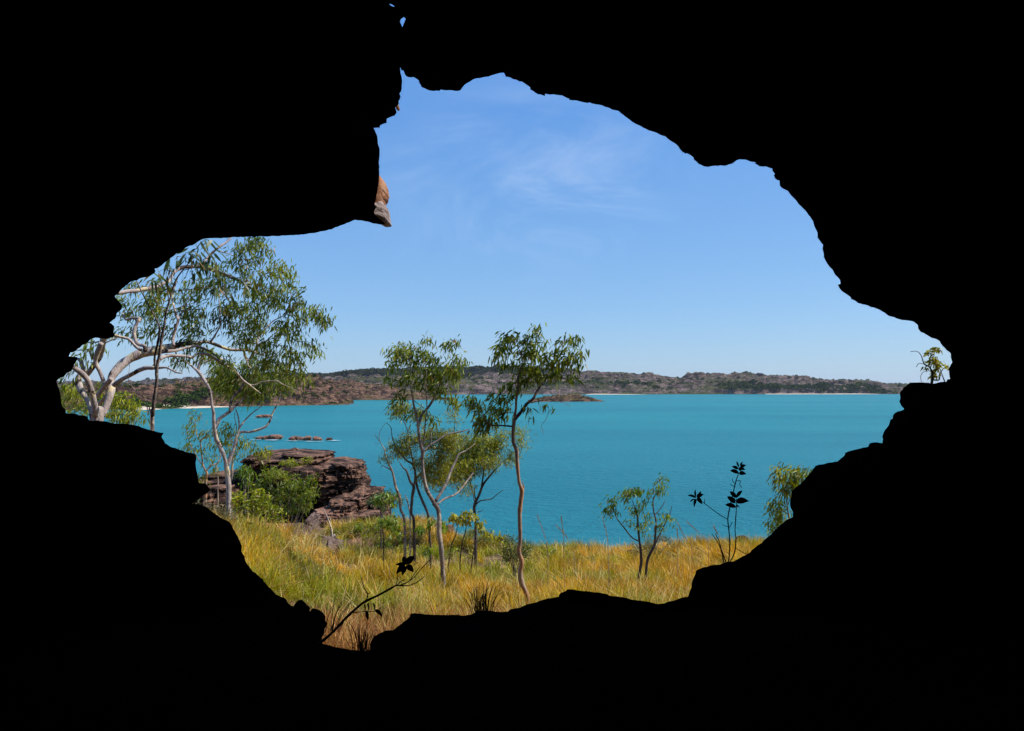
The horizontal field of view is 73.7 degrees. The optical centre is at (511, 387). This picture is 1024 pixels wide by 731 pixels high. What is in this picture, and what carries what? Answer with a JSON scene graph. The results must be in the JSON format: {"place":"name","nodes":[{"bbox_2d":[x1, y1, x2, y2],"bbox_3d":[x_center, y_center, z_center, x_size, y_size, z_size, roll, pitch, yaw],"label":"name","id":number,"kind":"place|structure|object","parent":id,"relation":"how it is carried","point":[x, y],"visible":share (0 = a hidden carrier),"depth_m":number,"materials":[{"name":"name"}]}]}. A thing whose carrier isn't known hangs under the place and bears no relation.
{"place":"outdoors","nodes":[
{"label":"outdoors","id":0,"kind":"place"},
{"bbox_2d":[136,405,232,409],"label":"beach","id":1,"kind":"structure","parent":0,"point":[185,406],"depth_m":406.20,"materials":[{"name":"white sand"}]},
{"bbox_2d":[59,374,353,409],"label":"headland","id":2,"kind":"structure","parent":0,"point":[167,390],"depth_m":463.76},
{"bbox_2d":[78,386,288,409],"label":"beach scrub","id":3,"kind":"object","parent":2,"relation":"on","point":[177,400],"visible":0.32,"depth_m":412.02,"materials":[{"name":"green plant"}]},
{"bbox_2d":[60,373,348,407],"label":"headland scrub","id":4,"kind":"object","parent":2,"relation":"on","point":[178,385],"visible":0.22,"depth_m":480.36,"materials":[{"name":"green plant"}]},
{"bbox_2d":[323,379,453,399],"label":"headland","id":5,"kind":"structure","parent":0,"point":[355,390],"depth_m":705.53,"materials":[{"name":"brown stone"}]},
{"bbox_2d":[326,379,454,398],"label":"point scrub","id":6,"kind":"object","parent":5,"relation":"on","point":[391,393],"visible":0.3,"depth_m":727.91,"materials":[{"name":"green plant"}]},
{"bbox_2d":[57,368,907,393],"bbox_3d":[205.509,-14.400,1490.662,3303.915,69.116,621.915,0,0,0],"label":"hills","id":7,"kind":"structure","parent":0,"point":[699,386],"depth_m":1371.35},
{"bbox_2d":[261,364,581,377],"bbox_3d":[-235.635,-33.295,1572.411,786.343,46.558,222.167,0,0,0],"label":"plateau woodland","id":8,"kind":"object","parent":7,"relation":"on","point":[382,371],"visible":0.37,"depth_m":1514.71,"materials":[{"name":"green plant"}]},
{"bbox_2d":[84,370,906,393],"bbox_3d":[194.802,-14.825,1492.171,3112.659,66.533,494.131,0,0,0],"label":"slope scrub","id":9,"kind":"object","parent":7,"relation":"on","point":[472,379],"visible":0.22,"depth_m":1404.83,"materials":[{"name":"green plant"}]},
{"bbox_2d":[541,379,897,393],"bbox_3d":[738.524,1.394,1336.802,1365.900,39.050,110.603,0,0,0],"label":"shore scrub","id":10,"kind":"object","parent":7,"relation":"on","point":[748,385],"visible":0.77,"depth_m":1322.49,"materials":[{"name":"green plant"}]},
{"bbox_2d":[66,394,903,548],"bbox_3d":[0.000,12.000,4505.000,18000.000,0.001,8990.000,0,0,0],"label":"water","id":11,"kind":"structure","parent":0,"point":[579,461],"depth_m":137.45,"materials":[{"name":"teal liquid"}]},
{"bbox_2d":[255,414,270,417],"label":"bay rock","id":12,"kind":"object","parent":11,"relation":"in","point":[264,416],"visible":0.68,"depth_m":272.55,"materials":[{"name":"brown stone"}]},
{"bbox_2d":[256,434,282,439],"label":"bay rock","id":13,"kind":"object","parent":11,"relation":"in","point":[274,437],"visible":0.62,"depth_m":158.62,"materials":[{"name":"brown stone"}]},
{"bbox_2d":[249,439,340,441],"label":"foam","id":14,"kind":"object","parent":11,"relation":"on","point":[307,441],"visible":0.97,"depth_m":153.56,"materials":[{"name":"white"}]},
{"bbox_2d":[288,436,322,440],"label":"bay rock","id":15,"kind":"object","parent":11,"relation":"in","point":[305,438],"visible":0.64,"depth_m":155.52,"materials":[{"name":"brown stone"}]},
{"bbox_2d":[215,509,763,647],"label":"ground","id":16,"kind":"structure","parent":0,"point":[487,558],"depth_m":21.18,"materials":[{"name":"yellow plant"}]},
{"bbox_2d":[58,381,103,417],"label":"bush","id":17,"kind":"object","parent":16,"relation":"on","point":[69,396],"visible":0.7,"depth_m":14.43,"materials":[{"name":"green plant"}]},
{"bbox_2d":[99,390,149,426],"bbox_3d":[-7.706,1.432,13.528,1.062,2.857,0.732,0,0,0],"label":"bush","id":18,"kind":"object","parent":16,"relation":"on","point":[132,412],"visible":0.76,"depth_m":13.46,"materials":[{"name":"green plant"}]},
{"bbox_2d":[128,239,258,430],"bbox_3d":[-3.153,0.532,6.752,1.330,4.092,0.368,0,0,0],"label":"gum sapling","id":19,"kind":"object","parent":16,"relation":"on","point":[202,264],"visible":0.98,"depth_m":6.76,"materials":[{"name":"plant"}]},
{"bbox_2d":[58,236,337,420],"bbox_3d":[-4.201,0.001,9.325,3.512,4.491,1.858,0,0,-18],"label":"gum tree","id":20,"kind":"object","parent":16,"relation":"on","point":[97,411],"visible":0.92,"depth_m":9.53,"materials":[{"name":"green plant"}]},
{"bbox_2d":[178,408,221,505],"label":"tree","id":21,"kind":"object","parent":16,"relation":"on","point":[205,476],"visible":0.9,"depth_m":12.49,"materials":[{"name":"green plant"}]},
{"bbox_2d":[191,467,253,522],"bbox_3d":[-12.596,5.006,29.652,2.232,3.086,6.122,0,0,0],"label":"rock ledge","id":22,"kind":"object","parent":16,"relation":"on","point":[212,485],"visible":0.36,"depth_m":28.56,"materials":[{"name":"brown stone"}]},
{"bbox_2d":[195,496,252,526],"bbox_3d":[-4.897,2.170,11.470,0.896,0.738,0.628,0,0,13],"label":"bush","id":23,"kind":"object","parent":16,"relation":"on","point":[217,508],"visible":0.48,"depth_m":11.47,"materials":[{"name":"green plant"}]},
{"bbox_2d":[183,346,300,515],"bbox_3d":[-4.793,0.952,12.319,1.933,3.402,1.038,0,0,-13],"label":"gum tree","id":24,"kind":"object","parent":16,"relation":"on","point":[232,382],"visible":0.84,"depth_m":12.20,"materials":[{"name":"green plant"}]},
{"bbox_2d":[233,464,258,511],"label":"bush","id":25,"kind":"object","parent":16,"relation":"on","point":[244,472],"visible":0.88,"depth_m":16.98,"materials":[{"name":"green plant"}]},
{"bbox_2d":[225,484,286,526],"bbox_3d":[-5.819,2.850,15.531,1.411,1.353,0.868,0,0,0],"label":"bush","id":26,"kind":"object","parent":16,"relation":"on","point":[259,499],"visible":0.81,"depth_m":15.48,"materials":[{"name":"green plant"}]},
{"bbox_2d":[246,466,320,529],"bbox_3d":[-6.541,3.542,19.485,2.125,2.815,0.908,0,0,0],"label":"bush","id":27,"kind":"object","parent":16,"relation":"on","point":[277,473],"visible":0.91,"depth_m":19.46,"materials":[{"name":"green plant"}]},
{"bbox_2d":[292,525,316,543],"bbox_3d":[-4.430,3.190,14.495,0.506,0.513,1.128,0,0,0],"label":"boulder","id":28,"kind":"object","parent":16,"relation":"on","point":[305,529],"visible":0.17,"depth_m":14.40,"materials":[{"name":"stone"}]},
{"bbox_2d":[238,447,371,523],"bbox_3d":[-9.649,5.529,31.860,5.968,5.312,8.068,0,0,0],"label":"rock outcrop","id":29,"kind":"object","parent":16,"relation":"on","point":[337,476],"visible":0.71,"depth_m":29.74,"materials":[{"name":"brown stone"}]},
{"bbox_2d":[279,458,301,468],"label":"rock shrub","id":30,"kind":"object","parent":29,"relation":"on","point":[292,463],"visible":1,"depth_m":28.34,"materials":[{"name":"green plant"}]},
{"bbox_2d":[298,455,313,465],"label":"rock shrub","id":31,"kind":"object","parent":29,"relation":"on","point":[307,460],"visible":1,"depth_m":28.32,"materials":[{"name":"green plant"}]},
{"bbox_2d":[303,513,320,532],"bbox_3d":[-6.828,4.716,23.327,0.283,0.849,1.599,0,0,0],"label":"boulder","id":32,"kind":"object","parent":16,"relation":"on","point":[312,520],"visible":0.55,"depth_m":23.27,"materials":[{"name":"stone"}]},
{"bbox_2d":[323,509,332,536],"bbox_3d":[-4.034,2.995,15.001,0.237,0.686,0.052,0,0,0],"label":"dead stick","id":33,"kind":"object","parent":16,"relation":"on","point":[331,530],"visible":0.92,"depth_m":14.98,"materials":[{"name":"beige wood"}]},
{"bbox_2d":[317,536,343,556],"bbox_3d":[-3.881,3.385,14.421,0.518,0.498,1.347,0,0,0],"label":"boulder","id":34,"kind":"object","parent":16,"relation":"on","point":[331,542],"visible":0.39,"depth_m":14.35,"materials":[{"name":"grey stone"}]},
{"bbox_2d":[325,594,360,632],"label":"grass tuft","id":35,"kind":"object","parent":16,"relation":"on","point":[331,628],"visible":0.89,"depth_m":4.39,"materials":[{"name":"brown plant"}]},
{"bbox_2d":[313,483,391,526],"bbox_3d":[-6.562,5.219,28.565,2.728,2.102,6.272,0,0,0],"label":"rock ledge","id":36,"kind":"object","parent":16,"relation":"on","point":[345,505],"visible":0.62,"depth_m":27.36,"materials":[{"name":"brown stone"}]},
{"bbox_2d":[333,514,397,536],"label":"bush","id":37,"kind":"object","parent":16,"relation":"on","point":[349,526],"visible":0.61,"depth_m":22.42,"materials":[{"name":"green plant"}]},
{"bbox_2d":[353,522,391,534],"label":"bush","id":38,"kind":"object","parent":16,"relation":"on","point":[358,528],"visible":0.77,"depth_m":22.41,"materials":[{"name":"green plant"}]},
{"bbox_2d":[375,540,391,551],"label":"bush","id":39,"kind":"object","parent":16,"relation":"on","point":[388,544],"visible":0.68,"depth_m":21.25,"materials":[{"name":"green plant"}]},
{"bbox_2d":[360,529,408,548],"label":"bush","id":40,"kind":"object","parent":16,"relation":"on","point":[373,542],"visible":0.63,"depth_m":21.46,"materials":[{"name":"green plant"}]},
{"bbox_2d":[366,489,406,529],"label":"bush","id":41,"kind":"object","parent":16,"relation":"on","point":[370,502],"visible":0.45,"depth_m":23.96,"materials":[{"name":"green plant"}]},
{"bbox_2d":[373,491,401,550],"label":"sapling","id":42,"kind":"object","parent":16,"relation":"on","point":[377,500],"visible":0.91,"depth_m":20.96,"materials":[{"name":"green plant"}]},
{"bbox_2d":[374,512,405,575],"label":"sapling","id":43,"kind":"object","parent":16,"relation":"on","point":[387,522],"visible":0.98,"depth_m":12.97,"materials":[{"name":"green plant"}]},
{"bbox_2d":[374,422,406,557],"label":"bare tree","id":44,"kind":"object","parent":16,"relation":"on","point":[399,497],"visible":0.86,"depth_m":16.18,"materials":[{"name":"grey plant"}]},
{"bbox_2d":[389,522,407,585],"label":"seed stalk","id":45,"kind":"object","parent":16,"relation":"on","point":[391,554],"visible":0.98,"depth_m":12.00,"materials":[{"name":"orange plant"}]},
{"bbox_2d":[387,543,411,552],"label":"bush","id":46,"kind":"object","parent":16,"relation":"on","point":[401,546],"visible":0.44,"depth_m":21.15,"materials":[{"name":"green plant"}]},
{"bbox_2d":[391,522,444,545],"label":"bush","id":47,"kind":"object","parent":16,"relation":"on","point":[417,536],"visible":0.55,"depth_m":21.60,"materials":[{"name":"green plant"}]},
{"bbox_2d":[306,597,538,650],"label":"grass","id":48,"kind":"structure","parent":16,"relation":"on","point":[336,636],"depth_m":6.75,"materials":[{"name":"plant"}]},
{"bbox_2d":[378,395,467,570],"bbox_3d":[-2.099,2.342,15.842,2.091,4.346,1.103,0,0,12],"label":"wattle tree","id":49,"kind":"object","parent":16,"relation":"on","point":[447,445],"visible":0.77,"depth_m":15.77,"materials":[{"name":"green plant"}]},
{"bbox_2d":[375,330,474,589],"bbox_3d":[-1.399,1.331,11.572,1.782,4.645,0.866,0,0,-18],"label":"gum tree","id":50,"kind":"object","parent":16,"relation":"on","point":[403,355],"visible":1,"depth_m":11.51,"materials":[{"name":"green plant"}]},
{"bbox_2d":[414,517,448,564],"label":"sapling","id":51,"kind":"object","parent":16,"relation":"on","point":[444,528],"visible":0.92,"depth_m":15.43,"materials":[{"name":"green plant"}]},
{"bbox_2d":[446,524,454,532],"bbox_3d":[-2.105,4.913,22.904,0.357,0.683,0.958,0,0,0],"label":"boulder","id":52,"kind":"object","parent":16,"relation":"on","point":[450,527],"visible":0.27,"depth_m":22.67,"materials":[{"name":"brown stone"}]},
{"bbox_2d":[445,546,467,559],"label":"bush","id":53,"kind":"object","parent":16,"relation":"on","point":[455,549],"visible":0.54,"depth_m":20.23,"materials":[{"name":"green plant"}]},
{"bbox_2d":[448,527,495,550],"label":"bush","id":54,"kind":"object","parent":16,"relation":"on","point":[469,535],"visible":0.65,"depth_m":21.51,"materials":[{"name":"green plant"}]},
{"bbox_2d":[465,547,484,559],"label":"bush","id":55,"kind":"object","parent":16,"relation":"on","point":[472,554],"visible":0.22,"depth_m":19.51,"materials":[{"name":"green plant"}]},
{"bbox_2d":[447,506,504,579],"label":"sapling","id":56,"kind":"object","parent":16,"relation":"on","point":[469,517],"visible":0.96,"depth_m":14.36,"materials":[{"name":"green plant"}]},
{"bbox_2d":[417,420,535,567],"bbox_3d":[-0.846,2.707,16.700,3.013,3.853,1.653,0,0,0],"label":"wattle tree","id":57,"kind":"object","parent":16,"relation":"on","point":[467,467],"visible":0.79,"depth_m":16.86,"materials":[{"name":"green plant"}]},
{"bbox_2d":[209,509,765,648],"bbox_3d":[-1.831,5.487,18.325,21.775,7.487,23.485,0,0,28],"label":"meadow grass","id":58,"kind":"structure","parent":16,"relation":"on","point":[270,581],"depth_m":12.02,"materials":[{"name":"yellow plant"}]},
{"bbox_2d":[495,531,535,576],"bbox_3d":[0.077,3.736,15.011,0.923,1.178,0.648,0,0,0],"label":"bush","id":59,"kind":"object","parent":16,"relation":"on","point":[514,555],"visible":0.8,"depth_m":14.95,"materials":[{"name":"green plant"}]},
{"bbox_2d":[458,322,589,602],"bbox_3d":[0.150,1.140,8.653,1.671,3.944,0.564,0,0,0],"label":"gum tree","id":60,"kind":"object","parent":16,"relation":"on","point":[531,369],"visible":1,"depth_m":8.61,"materials":[{"name":"green plant"}]},
{"bbox_2d":[541,545,571,561],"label":"bush","id":61,"kind":"object","parent":16,"relation":"on","point":[557,550],"visible":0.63,"depth_m":16.95,"materials":[{"name":"green plant"}]},
{"bbox_2d":[561,516,564,591],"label":"seed stalk","id":62,"kind":"object","parent":16,"relation":"on","point":[563,547],"visible":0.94,"depth_m":9.00,"materials":[{"name":"orange plant"}]},
{"bbox_2d":[555,525,574,575],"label":"seed stalk","id":63,"kind":"object","parent":16,"relation":"on","point":[574,553],"visible":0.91,"depth_m":12.00,"materials":[{"name":"orange plant"}]},
{"bbox_2d":[602,517,608,589],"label":"seed stalk","id":64,"kind":"object","parent":16,"relation":"on","point":[608,553],"visible":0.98,"depth_m":10.00,"materials":[{"name":"orange plant"}]},
{"bbox_2d":[598,472,677,581],"bbox_3d":[2.290,2.696,12.502,1.507,2.307,0.572,0,0,0],"label":"sapling","id":65,"kind":"object","parent":16,"relation":"on","point":[630,491],"visible":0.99,"depth_m":12.44,"materials":[{"name":"green plant"}]},
{"bbox_2d":[626,530,680,559],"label":"bush","id":66,"kind":"object","parent":16,"relation":"on","point":[663,540],"visible":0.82,"depth_m":17.99,"materials":[{"name":"green plant"}]},
{"bbox_2d":[676,527,678,575],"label":"seed stalk","id":67,"kind":"object","parent":16,"relation":"on","point":[677,554],"visible":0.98,"depth_m":13.00,"materials":[{"name":"orange plant"}]},
{"bbox_2d":[686,520,708,565],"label":"seed stalk","id":68,"kind":"object","parent":16,"relation":"on","point":[707,540],"visible":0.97,"depth_m":12.00,"materials":[{"name":"orange plant"}]},
{"bbox_2d":[762,461,812,535],"bbox_3d":[3.478,1.621,8.517,0.710,1.413,0.399,0,0,7],"label":"leafy shrub","id":69,"kind":"object","parent":16,"relation":"on","point":[793,482],"visible":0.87,"depth_m":8.48,"materials":[{"name":"green plant"}]},
{"bbox_2d":[57,4,951,383],"label":"sky","id":70,"kind":"structure","parent":0,"point":[510,205],"materials":[{"name":"blue"}]},
{"bbox_2d":[0,0,1023,730],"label":"cave","id":71,"kind":"structure","parent":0,"point":[874,586],"depth_m":4.97},
{"bbox_2d":[348,623,374,655],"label":"grass tuft","id":72,"kind":"object","parent":71,"relation":"on","point":[361,647],"visible":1,"depth_m":4.09,"materials":[{"name":"plant"}]},
{"bbox_2d":[316,556,431,645],"bbox_3d":[-0.840,1.293,4.154,0.699,0.553,0.135,0,0,0],"label":"shaded branch","id":73,"kind":"object","parent":71,"relation":"on","point":[402,568],"visible":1,"depth_m":4.15,"materials":[{"name":"black plant"}]},
{"bbox_2d":[374,201,391,226],"bbox_3d":[-1.222,-1.595,6.244,0.205,0.202,0.394,0,0,0],"label":"overhang rock","id":74,"kind":"object","parent":71,"relation":"attached to","point":[381,212],"visible":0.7,"depth_m":6.14,"materials":[{"name":"grey stone"}]},
{"bbox_2d":[375,176,388,205],"bbox_3d":[-1.274,-1.793,6.297,0.226,0.306,0.440,0,0,0],"label":"overhang rock","id":75,"kind":"object","parent":74,"relation":"attached to","point":[383,194],"visible":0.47,"depth_m":6.23,"materials":[{"name":"brown stone"}]},
{"bbox_2d":[465,586,488,615],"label":"grass tuft","id":76,"kind":"object","parent":71,"relation":"on","point":[479,600],"visible":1,"depth_m":4.84,"materials":[{"name":"plant"}]},
{"bbox_2d":[482,579,504,613],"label":"grass tuft","id":77,"kind":"object","parent":71,"relation":"on","point":[486,605],"visible":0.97,"depth_m":4.85,"materials":[{"name":"brown plant"}]},
{"bbox_2d":[688,462,747,562],"bbox_3d":[1.490,0.902,4.972,0.459,0.734,0.176,0,0,0],"label":"broadleaf plant","id":78,"kind":"object","parent":71,"relation":"on","point":[740,500],"visible":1,"depth_m":4.95,"materials":[{"name":"black plant"}]},
{"bbox_2d":[910,347,948,383],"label":"ledge shrub","id":79,"kind":"object","parent":71,"relation":"on","point":[937,367],"visible":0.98,"depth_m":5.95,"materials":[{"name":"green plant"}]},
{"bbox_2d":[528,394,605,401],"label":"island","id":80,"kind":"structure","parent":0,"point":[570,398],"depth_m":599.09,"materials":[{"name":"brown stone"}]},
{"bbox_2d":[534,394,594,399],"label":"islet scrub","id":81,"kind":"object","parent":80,"relation":"on","point":[563,395],"visible":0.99,"depth_m":603.78,"materials":[{"name":"green plant"}]},
{"bbox_2d":[585,394,632,394],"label":"beach","id":82,"kind":"structure","parent":0,"point":[608,394],"depth_m":1237.26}
]}

